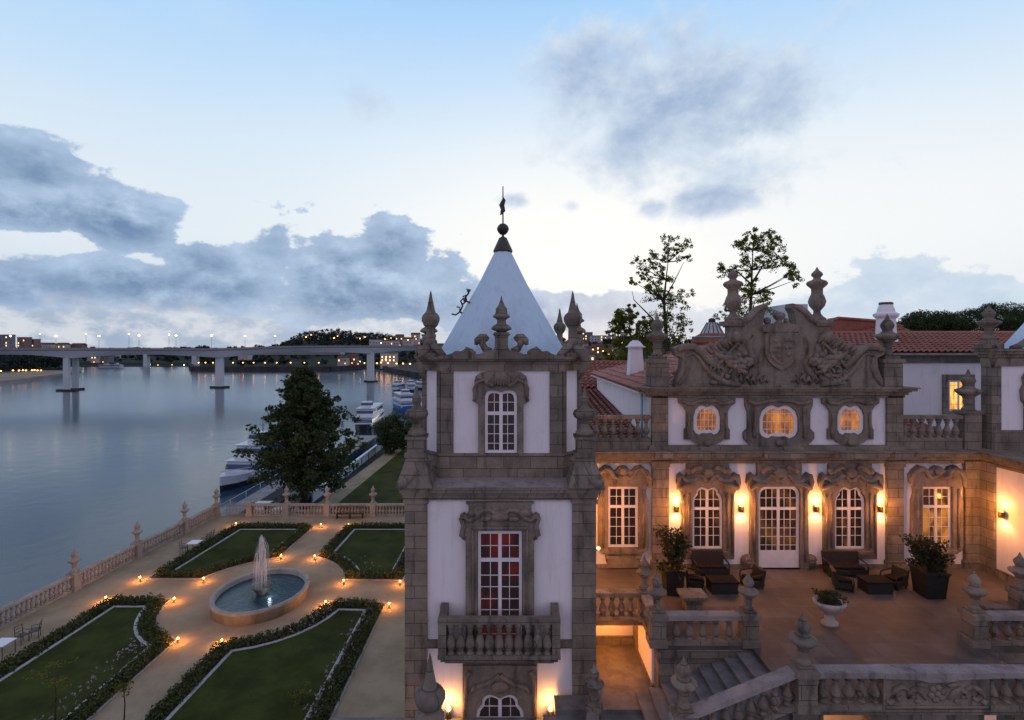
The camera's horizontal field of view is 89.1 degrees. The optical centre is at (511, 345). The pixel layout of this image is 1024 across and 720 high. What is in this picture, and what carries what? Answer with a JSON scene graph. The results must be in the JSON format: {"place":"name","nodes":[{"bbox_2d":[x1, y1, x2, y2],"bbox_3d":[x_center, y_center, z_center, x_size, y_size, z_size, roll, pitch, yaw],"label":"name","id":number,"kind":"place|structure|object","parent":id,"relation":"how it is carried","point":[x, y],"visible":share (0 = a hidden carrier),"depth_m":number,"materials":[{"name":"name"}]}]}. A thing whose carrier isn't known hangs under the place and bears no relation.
{"place":"outdoors","nodes":[
{"label":"outdoors","id":0,"kind":"place"},
{"bbox_2d":[0,334,15,347],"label":"house","id":1,"kind":"structure","parent":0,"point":[4,340],"depth_m":560.00,"materials":[{"name":"grey concrete"}]},
{"bbox_2d":[0,370,80,382],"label":"beach","id":2,"kind":"structure","parent":0,"point":[7,376],"depth_m":372.22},
{"bbox_2d":[1,364,187,371],"bbox_3d":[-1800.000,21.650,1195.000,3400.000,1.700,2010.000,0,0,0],"label":"bank","id":3,"kind":"structure","parent":0,"point":[52,368],"depth_m":554.68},
{"bbox_2d":[0,354,71,371],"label":"shore woods","id":4,"kind":"object","parent":3,"relation":"on","point":[14,362],"visible":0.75,"depth_m":428.66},
{"bbox_2d":[142,352,344,366],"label":"viaduct","id":5,"kind":"object","parent":3,"relation":"on","point":[146,360],"visible":0.22,"depth_m":477.96,"materials":[{"name":"concrete"}]},
{"bbox_2d":[188,363,420,377],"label":"embankment","id":6,"kind":"structure","parent":3,"relation":"on","point":[191,366],"depth_m":445.50,"materials":[{"name":"stone"}]},
{"bbox_2d":[380,352,397,368],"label":"house","id":7,"kind":"structure","parent":6,"relation":"on","point":[391,358],"depth_m":470.00,"materials":[{"name":"brown"}]},
{"bbox_2d":[3,327,691,365],"bbox_3d":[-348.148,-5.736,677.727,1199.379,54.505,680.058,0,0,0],"label":"woods","id":8,"kind":"object","parent":3,"relation":"on","point":[324,339],"visible":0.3,"depth_m":714.48,"materials":[{"name":"plant"}]},
{"bbox_2d":[0,515,404,719],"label":"garden ground","id":9,"kind":"structure","parent":0,"point":[376,687],"depth_m":32.08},
{"bbox_2d":[0,638,16,659],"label":"garden table","id":10,"kind":"object","parent":9,"relation":"on","point":[4,642],"visible":0.97,"depth_m":27.83,"materials":[{"name":"white paint"}]},
{"bbox_2d":[0,600,174,719],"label":"bed soil","id":11,"kind":"structure","parent":9,"relation":"on","point":[105,701],"depth_m":28.03,"materials":[{"name":"brown soil"}]},
{"bbox_2d":[23,657,78,719],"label":"sapling","id":12,"kind":"object","parent":11,"relation":"on","point":[54,679],"visible":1,"depth_m":22.50,"materials":[{"name":"green plant"}]},
{"bbox_2d":[0,607,145,719],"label":"lawn","id":13,"kind":"structure","parent":11,"relation":"on","point":[99,642],"depth_m":26.43,"materials":[{"name":"plant"}]},
{"bbox_2d":[0,606,150,719],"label":"gravel edging","id":14,"kind":"object","parent":11,"relation":"on","point":[139,637],"visible":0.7,"depth_m":29.07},
{"bbox_2d":[0,592,171,719],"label":"hedge","id":15,"kind":"object","parent":11,"relation":"on","point":[156,639],"visible":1,"depth_m":28.23,"materials":[{"name":"green plant"}]},
{"bbox_2d":[5,598,176,719],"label":"path kerb","id":16,"kind":"structure","parent":9,"relation":"on","point":[142,670],"depth_m":27.00,"materials":[{"name":"stone"}]},
{"bbox_2d":[0,487,220,629],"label":"river balustrade","id":17,"kind":"object","parent":9,"relation":"on","point":[73,578],"visible":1,"depth_m":37.23,"materials":[{"name":"stone"}]},
{"bbox_2d":[110,680,134,719],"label":"sapling","id":18,"kind":"object","parent":9,"relation":"on","point":[122,688],"visible":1,"depth_m":22.80,"materials":[{"name":"green plant"}]},
{"bbox_2d":[33,556,379,719],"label":"flowers","id":19,"kind":"object","parent":9,"relation":"on","point":[315,711],"visible":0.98,"depth_m":26.98,"materials":[{"name":"white plant"}]},
{"bbox_2d":[145,525,315,579],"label":"path kerb","id":20,"kind":"structure","parent":9,"relation":"on","point":[284,552],"depth_m":38.07,"materials":[{"name":"stone"}]},
{"bbox_2d":[150,526,312,577],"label":"bed soil","id":21,"kind":"structure","parent":9,"relation":"on","point":[197,576],"depth_m":39.74,"materials":[{"name":"brown soil"}]},
{"bbox_2d":[153,521,311,577],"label":"hedge","id":22,"kind":"object","parent":21,"relation":"on","point":[300,530],"visible":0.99,"depth_m":40.90,"materials":[{"name":"green plant"}]},
{"bbox_2d":[176,530,294,570],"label":"lawn","id":23,"kind":"structure","parent":21,"relation":"on","point":[241,543],"depth_m":42.64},
{"bbox_2d":[175,529,295,569],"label":"gravel edging","id":24,"kind":"object","parent":21,"relation":"on","point":[228,537],"visible":0.27,"depth_m":43.65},
{"bbox_2d":[209,538,309,625],"bbox_3d":[-16.250,14.360,33.750,5.720,4.280,6.464,0,0,0],"label":"fountain","id":25,"kind":"object","parent":9,"relation":"on","point":[258,597],"visible":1,"depth_m":33.24,"materials":[{"name":"stone"}]},
{"bbox_2d":[142,600,386,719],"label":"path kerb","id":26,"kind":"structure","parent":9,"relation":"on","point":[353,670],"depth_m":27.17,"materials":[{"name":"stone"}]},
{"bbox_2d":[147,602,384,719],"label":"bed soil","id":27,"kind":"structure","parent":9,"relation":"on","point":[263,641],"depth_m":28.41,"materials":[{"name":"brown soil"}]},
{"bbox_2d":[145,595,383,719],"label":"hedge","id":28,"kind":"object","parent":27,"relation":"on","point":[208,663],"visible":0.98,"depth_m":27.07,"materials":[{"name":"green plant"}]},
{"bbox_2d":[169,610,362,719],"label":"lawn","id":29,"kind":"structure","parent":27,"relation":"on","point":[258,683],"depth_m":25.71,"materials":[{"name":"plant"}]},
{"bbox_2d":[165,608,366,719],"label":"gravel edging","id":30,"kind":"object","parent":27,"relation":"on","point":[179,706],"visible":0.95,"depth_m":27.66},
{"bbox_2d":[286,681,314,705],"bbox_3d":[-9.731,16.073,24.023,1.058,0.862,1.165,0,0,44],"label":"sapling","id":31,"kind":"object","parent":27,"relation":"on","point":[303,693],"visible":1,"depth_m":23.81,"materials":[{"name":"green plant"}]},
{"bbox_2d":[245,485,404,516],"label":"garden balustrade","id":32,"kind":"object","parent":9,"relation":"on","point":[251,506],"visible":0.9,"depth_m":50.48,"materials":[{"name":"stone"}]},
{"bbox_2d":[335,507,363,518],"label":"garden bench","id":33,"kind":"object","parent":9,"relation":"on","point":[350,514],"visible":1,"depth_m":49.84,"materials":[{"name":"metal"}]},
{"bbox_2d":[316,528,404,580],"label":"path kerb","id":34,"kind":"structure","parent":9,"relation":"on","point":[334,563],"depth_m":36.59,"materials":[{"name":"stone"}]},
{"bbox_2d":[319,526,404,578],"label":"bed soil","id":35,"kind":"structure","parent":9,"relation":"on","point":[381,577],"depth_m":38.15,"materials":[{"name":"brown soil"}]},
{"bbox_2d":[320,521,404,578],"bbox_3d":[-11.396,16.277,42.114,7.781,0.676,11.220,0,0,0],"label":"hedge","id":36,"kind":"object","parent":35,"relation":"on","point":[327,550],"visible":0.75,"depth_m":39.90,"materials":[{"name":"green plant"}]},
{"bbox_2d":[332,529,404,572],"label":"gravel edging","id":37,"kind":"object","parent":35,"relation":"on","point":[344,540],"visible":0.37,"depth_m":43.88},
{"bbox_2d":[336,530,404,571],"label":"lawn","id":38,"kind":"structure","parent":35,"relation":"on","point":[382,549],"depth_m":42.22,"materials":[{"name":"plant"}]},
{"bbox_2d":[333,645,650,719],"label":"landing","id":39,"kind":"object","parent":9,"relation":"on","point":[622,675],"visible":0.62,"depth_m":17.50,"materials":[{"name":"stone"}]},
{"bbox_2d":[415,654,444,719],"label":"foreground post","id":40,"kind":"object","parent":39,"relation":"on","point":[429,696],"visible":1,"depth_m":12.82,"materials":[{"name":"stone"}]},
{"bbox_2d":[669,656,698,719],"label":"stair post","id":41,"kind":"object","parent":39,"relation":"on","point":[683,682],"visible":0.98,"depth_m":14.50,"materials":[{"name":"stone"}]},
{"bbox_2d":[636,652,789,719],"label":"stone stair","id":42,"kind":"object","parent":39,"relation":"on","point":[715,678],"visible":0.44,"depth_m":16.61,"materials":[{"name":"stone"}]},
{"bbox_2d":[668,665,796,719],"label":"stair parapet","id":43,"kind":"structure","parent":42,"relation":"on","point":[749,690],"depth_m":14.52,"materials":[{"name":"stone"}]},
{"bbox_2d":[790,709,1023,719],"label":"landing wall","id":44,"kind":"structure","parent":39,"relation":"on","point":[937,714],"depth_m":14.62,"materials":[{"name":"stone"}]},
{"bbox_2d":[786,612,884,714],"bbox_3d":[9.061,8.807,14.600,2.542,2.645,0.742,0,0,0],"label":"landing balustrade","id":45,"kind":"object","parent":44,"relation":"on","point":[807,690],"visible":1,"depth_m":14.46,"materials":[{"name":"stone"}]},
{"bbox_2d":[875,664,991,709],"bbox_3d":[11.806,9.585,14.587,2.948,1.050,0.465,0,0,0],"label":"carved panel","id":46,"kind":"object","parent":44,"relation":"on","point":[933,686],"visible":1,"depth_m":14.45,"materials":[{"name":"stone"}]},
{"bbox_2d":[979,664,1023,710],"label":"landing balustrade","id":47,"kind":"object","parent":44,"relation":"on","point":[1005,674],"visible":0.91,"depth_m":14.51,"materials":[{"name":"stone"}]},
{"bbox_2d":[0,366,421,621],"bbox_3d":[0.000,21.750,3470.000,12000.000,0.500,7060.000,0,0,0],"label":"river","id":48,"kind":"structure","parent":0,"point":[101,464],"depth_m":108.02,"materials":[{"name":"blue liquid"}]},
{"bbox_2d":[0,345,441,390],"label":"road bridge","id":49,"kind":"structure","parent":48,"relation":"on","point":[76,354],"depth_m":263.06,"materials":[{"name":"concrete"}]},
{"bbox_2d":[220,474,285,516],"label":"pontoon","id":50,"kind":"object","parent":48,"relation":"on","point":[260,494],"visible":0.15,"depth_m":70.92,"materials":[{"name":"stone"}]},
{"bbox_2d":[220,431,312,491],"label":"cruise boat","id":51,"kind":"object","parent":48,"relation":"on","point":[237,473],"visible":0.36,"depth_m":81.44,"materials":[{"name":"paint"}]},
{"bbox_2d":[354,401,384,433],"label":"cruise boat","id":52,"kind":"object","parent":48,"relation":"on","point":[370,413],"visible":0.84,"depth_m":132.99,"materials":[{"name":"paint"}]},
{"bbox_2d":[391,380,403,391],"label":"motor boat","id":53,"kind":"object","parent":48,"relation":"on","point":[397,385],"visible":0.92,"depth_m":246.07,"materials":[{"name":"paint"}]},
{"bbox_2d":[392,383,412,411],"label":"cruise boat","id":54,"kind":"object","parent":48,"relation":"on","point":[402,400],"visible":0.91,"depth_m":172.34,"materials":[{"name":"blue paint"}]},
{"bbox_2d":[237,363,421,514],"bbox_3d":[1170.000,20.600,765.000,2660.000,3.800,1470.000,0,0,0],"label":"river bank","id":55,"kind":"structure","parent":0,"point":[278,493],"depth_m":74.51,"materials":[{"name":"plant"}]},
{"bbox_2d":[231,364,370,502],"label":"lime tree","id":56,"kind":"object","parent":55,"relation":"on","point":[305,417],"visible":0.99,"depth_m":57.72,"materials":[{"name":"green plant"}]},
{"bbox_2d":[310,444,382,502],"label":"quay fence","id":57,"kind":"object","parent":55,"relation":"on","point":[361,460],"visible":0.55,"depth_m":79.65,"materials":[{"name":"metal"}]},
{"bbox_2d":[306,449,401,513],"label":"promenade","id":58,"kind":"structure","parent":55,"relation":"on","point":[359,478],"depth_m":70.50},
{"bbox_2d":[373,410,411,453],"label":"round bush","id":59,"kind":"object","parent":58,"relation":"on","point":[389,439],"visible":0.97,"depth_m":86.55,"materials":[{"name":"green plant"}]},
{"bbox_2d":[315,435,376,484],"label":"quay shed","id":60,"kind":"structure","parent":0,"point":[369,439],"depth_m":88.94,"materials":[{"name":"grey metal"}]},
{"bbox_2d":[331,448,406,513],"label":"lawn","id":61,"kind":"structure","parent":0,"point":[382,480],"depth_m":65.68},
{"bbox_2d":[70,338,679,365],"bbox_3d":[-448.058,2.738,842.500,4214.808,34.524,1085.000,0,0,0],"label":"hills","id":62,"kind":"structure","parent":0,"point":[312,360],"depth_m":619.54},
{"bbox_2d":[17,337,32,347],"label":"house","id":63,"kind":"structure","parent":62,"relation":"on","point":[24,342],"depth_m":600.00,"materials":[{"name":"brown"}]},
{"bbox_2d":[337,356,349,365],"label":"house","id":64,"kind":"structure","parent":62,"relation":"on","point":[342,360],"depth_m":510.00,"materials":[{"name":"grey"}]},
{"bbox_2d":[395,186,605,719],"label":"corner tower","id":65,"kind":"structure","parent":0,"point":[500,486],"depth_m":17.66,"materials":[{"name":"white paint"}]},
{"bbox_2d":[478,531,521,640],"bbox_3d":[-0.406,8.242,17.560,1.489,4.028,0.072,0,0,0],"label":"window","id":66,"kind":"structure","parent":65,"relation":"in","point":[499,552],"depth_m":17.57,"materials":[{"name":"white paint"}]},
{"bbox_2d":[476,695,523,716],"bbox_3d":[-0.406,13.547,17.560,1.625,3.638,0.072,0,0,0],"label":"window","id":67,"kind":"structure","parent":65,"relation":"in","point":[492,706],"depth_m":17.57,"materials":[{"name":"glass"}]},
{"bbox_2d":[485,390,516,452],"bbox_3d":[-0.389,2.663,18.360,1.132,2.212,0.072,0,0,0],"label":"window","id":68,"kind":"structure","parent":65,"relation":"in","point":[500,407],"depth_m":18.35,"materials":[{"name":"white paint"}]},
{"bbox_2d":[0,0,1023,347],"label":"sky","id":69,"kind":"structure","parent":0,"point":[247,173],"materials":[{"name":"blue"}]},
{"bbox_2d":[584,664,603,719],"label":"passage parapet","id":70,"kind":"structure","parent":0,"point":[594,683],"depth_m":16.16,"materials":[{"name":"stone"}]},
{"bbox_2d":[597,304,663,359],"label":"leafy tree","id":71,"kind":"object","parent":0,"point":[619,320],"visible":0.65,"depth_m":57.65,"materials":[{"name":"green plant"}]},
{"bbox_2d":[628,233,695,353],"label":"eucalyptus tree","id":72,"kind":"object","parent":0,"point":[658,293],"visible":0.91,"depth_m":63.78,"materials":[{"name":"green plant"}]},
{"bbox_2d":[690,318,724,344],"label":"round pavilion","id":73,"kind":"structure","parent":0,"point":[712,331],"depth_m":64.91,"materials":[{"name":"metal"}]},
{"bbox_2d":[712,227,804,327],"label":"spreading tree","id":74,"kind":"object","parent":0,"point":[757,243],"visible":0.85,"depth_m":59.69,"materials":[{"name":"green plant"}]},
{"bbox_2d":[763,304,807,324],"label":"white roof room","id":75,"kind":"object","parent":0,"point":[780,308],"visible":0.17,"depth_m":62.59,"materials":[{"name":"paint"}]},
{"bbox_2d":[665,317,910,353],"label":"block","id":76,"kind":"structure","parent":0,"point":[851,324],"depth_m":51.84,"materials":[{"name":"white paint"}]},
{"bbox_2d":[596,568,1023,696],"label":"terrace floor","id":77,"kind":"structure","parent":0,"point":[904,625],"depth_m":19.10,"materials":[{"name":"stone"}]},
{"bbox_2d":[596,556,652,621],"bbox_3d":[4.024,8.928,19.250,2.368,2.325,0.601,0,0,0],"label":"terrace balustrade","id":78,"kind":"object","parent":77,"relation":"on","point":[644,572],"visible":0.86,"depth_m":19.14,"materials":[{"name":"stone"}]},
{"bbox_2d":[641,594,652,631],"bbox_3d":[4.900,9.560,18.475,0.380,0.980,1.050,0,0,0],"label":"terrace balustrade","id":79,"kind":"object","parent":77,"relation":"on","point":[647,599],"visible":0.22,"depth_m":18.66,"materials":[{"name":"stone"}]},
{"bbox_2d":[653,524,692,595],"bbox_3d":[6.508,8.696,21.210,1.480,2.700,1.977,0,0,0],"label":"potted plant","id":80,"kind":"object","parent":77,"relation":"on","point":[673,572],"visible":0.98,"depth_m":20.90,"materials":[{"name":"green plant"}]},
{"bbox_2d":[676,588,708,610],"bbox_3d":[6.900,9.748,19.900,0.960,0.596,0.800,0,0,0],"label":"stone pedestal","id":81,"kind":"object","parent":77,"relation":"on","point":[693,599],"visible":0.95,"depth_m":19.65,"materials":[{"name":"stone"}]},
{"bbox_2d":[683,564,703,589],"bbox_3d":[7.599,9.670,21.756,0.785,0.761,0.747,0,0,15],"label":"armchair","id":82,"kind":"object","parent":77,"relation":"on","point":[694,580],"visible":0.89,"depth_m":21.50,"materials":[{"name":"wicker"}]},
{"bbox_2d":[645,572,761,648],"bbox_3d":[6.450,8.857,17.600,3.770,2.425,0.653,0,0,0],"label":"terrace balustrade","id":83,"kind":"object","parent":77,"relation":"on","point":[747,616],"visible":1,"depth_m":17.44,"materials":[{"name":"stone"}]},
{"bbox_2d":[691,549,729,574],"bbox_3d":[8.750,9.608,23.021,1.494,0.884,0.812,0,0,0],"label":"sofa","id":84,"kind":"object","parent":77,"relation":"on","point":[708,561],"visible":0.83,"depth_m":23.21,"materials":[{"name":"wicker"}]},
{"bbox_2d":[705,575,739,594],"bbox_3d":[8.620,9.798,21.350,1.150,0.496,0.740,0,0,0],"label":"coffee table","id":85,"kind":"object","parent":77,"relation":"on","point":[721,584],"visible":1,"depth_m":21.02,"materials":[{"name":"wood"}]},
{"bbox_2d":[739,564,765,588],"bbox_3d":[10.071,9.670,21.754,0.785,0.761,0.774,0,0,-10],"label":"armchair","id":86,"kind":"object","parent":77,"relation":"on","point":[757,574],"visible":0.72,"depth_m":21.61,"materials":[{"name":"wicker"}]},
{"bbox_2d":[589,267,984,569],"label":"palace","id":87,"kind":"structure","parent":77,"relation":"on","point":[779,429],"depth_m":23.44,"materials":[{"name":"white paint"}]},
{"bbox_2d":[582,360,643,436],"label":"wing","id":88,"kind":"structure","parent":87,"relation":"attached to","point":[599,403],"depth_m":34.57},
{"bbox_2d":[608,487,637,546],"bbox_3d":[5.015,7.727,23.560,1.362,2.746,0.072,0,0,0],"label":"window","id":89,"kind":"structure","parent":87,"relation":"in","point":[622,501],"depth_m":23.57,"materials":[{"name":"white paint"}]},
{"bbox_2d":[694,405,719,434],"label":"window","id":90,"kind":"structure","parent":87,"relation":"in","point":[706,419],"depth_m":23.54,"materials":[{"name":"glass"}]},
{"bbox_2d":[693,487,721,548],"bbox_3d":[8.827,7.772,23.560,1.362,2.791,0.072,0,0,0],"label":"window","id":91,"kind":"structure","parent":87,"relation":"in","point":[707,504],"depth_m":23.57,"materials":[{"name":"white paint"}]},
{"bbox_2d":[760,405,796,437],"bbox_3d":[12.050,3.427,23.563,1.734,1.503,0.066,0,0,0],"label":"window","id":92,"kind":"structure","parent":87,"relation":"in","point":[774,421],"depth_m":23.56,"materials":[{"name":"glass"}]},
{"bbox_2d":[759,487,798,567],"bbox_3d":[12.050,8.192,23.560,1.861,3.676,0.072,0,0,0],"label":"door","id":93,"kind":"structure","parent":87,"relation":"in","point":[778,506],"depth_m":23.57,"materials":[{"name":"white paint"}]},
{"bbox_2d":[835,487,863,548],"bbox_3d":[15.249,7.772,23.560,1.362,2.791,0.072,0,0,0],"label":"window","id":94,"kind":"structure","parent":87,"relation":"in","point":[849,504],"depth_m":23.57,"materials":[{"name":"white paint"}]},
{"bbox_2d":[837,405,862,434],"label":"window","id":95,"kind":"structure","parent":87,"relation":"in","point":[849,419],"depth_m":23.54,"materials":[{"name":"glass"}]},
{"bbox_2d":[923,487,950,546],"bbox_3d":[19.175,7.727,23.560,1.362,2.746,0.072,0,0,0],"label":"window","id":96,"kind":"structure","parent":87,"relation":"in","point":[936,500],"depth_m":23.57,"materials":[{"name":"white paint"}]},
{"bbox_2d":[811,588,848,627],"bbox_3d":[11.450,9.438,18.750,1.140,1.216,0.912,0,0,0],"label":"stone planter","id":97,"kind":"object","parent":77,"relation":"on","point":[830,604],"visible":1,"depth_m":18.58,"materials":[{"name":"white stone"}]},
{"bbox_2d":[829,565,854,592],"bbox_3d":[13.700,9.670,21.607,0.785,0.761,0.774,0,0,20],"label":"armchair","id":98,"kind":"object","parent":77,"relation":"on","point":[841,581],"visible":1,"depth_m":21.38,"materials":[{"name":"wicker"}]},
{"bbox_2d":[821,550,868,576],"bbox_3d":[14.650,9.608,22.922,1.674,0.884,0.812,0,0,0],"label":"sofa","id":99,"kind":"object","parent":77,"relation":"on","point":[846,560],"visible":0.81,"depth_m":23.12,"materials":[{"name":"wicker"}]},
{"bbox_2d":[856,575,894,594],"bbox_3d":[14.900,9.798,21.350,1.100,0.496,0.740,0,0,0],"label":"coffee table","id":100,"kind":"object","parent":77,"relation":"on","point":[875,584],"visible":1,"depth_m":21.02,"materials":[{"name":"wood"}]},
{"bbox_2d":[880,564,909,590],"bbox_3d":[16.021,9.670,21.756,0.785,0.761,0.747,0,0,-15],"label":"armchair","id":101,"kind":"object","parent":77,"relation":"on","point":[899,576],"visible":0.81,"depth_m":21.60,"materials":[{"name":"wicker"}]},
{"bbox_2d":[899,533,954,598],"bbox_3d":[16.806,8.859,21.043,1.776,2.374,1.450,0,0,0],"label":"potted plant","id":102,"kind":"object","parent":77,"relation":"on","point":[930,579],"visible":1,"depth_m":20.81,"materials":[{"name":"green plant"}]},
{"bbox_2d":[957,570,1023,648],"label":"terrace balustrade","id":103,"kind":"object","parent":77,"relation":"on","point":[976,630],"visible":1,"depth_m":17.47,"materials":[{"name":"stone"}]},
{"bbox_2d":[968,448,1023,583],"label":"tower wing","id":104,"kind":"structure","parent":77,"relation":"on","point":[1001,489],"depth_m":22.52,"materials":[{"name":"paint"}]},
{"bbox_2d":[972,304,1023,449],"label":"corner pavilion","id":105,"kind":"structure","parent":104,"relation":"on","point":[1002,385],"depth_m":23.40,"materials":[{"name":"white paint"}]},
{"bbox_2d":[979,600,1018,610],"bbox_3d":[18.025,9.818,19.300,1.250,0.456,0.600,0,0,0],"label":"stone bench","id":106,"kind":"object","parent":77,"relation":"on","point":[994,605],"visible":0.52,"depth_m":19.22,"materials":[{"name":"stone"}]},
{"bbox_2d":[1005,552,1023,622],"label":"terrace balustrade","id":107,"kind":"object","parent":77,"relation":"on","point":[1015,590],"visible":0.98,"depth_m":19.11,"materials":[{"name":"stone"}]},
{"bbox_2d":[832,302,1015,436],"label":"white wing","id":108,"kind":"structure","parent":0,"point":[937,365],"depth_m":33.00,"materials":[{"name":"paint"}]},
{"bbox_2d":[949,380,962,410],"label":"window","id":109,"kind":"structure","parent":108,"relation":"in","point":[955,400],"depth_m":32.97,"materials":[{"name":"glass"}]},
{"bbox_2d":[896,309,970,330],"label":"umbrella pine","id":110,"kind":"object","parent":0,"point":[920,320],"visible":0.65,"depth_m":73.21,"materials":[{"name":"green plant"}]},
{"bbox_2d":[943,301,1023,330],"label":"tree","id":111,"kind":"object","parent":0,"point":[1011,318],"visible":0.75,"depth_m":68.68,"materials":[{"name":"green plant"}]},
{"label":"palace ground","id":112,"kind":"structure","parent":0,"visible":0},
{"bbox_2d":[596,626,1023,719],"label":"retaining wall","id":113,"kind":"structure","parent":112,"relation":"on","point":[659,666],"depth_m":17.40,"materials":[{"name":"stone"}]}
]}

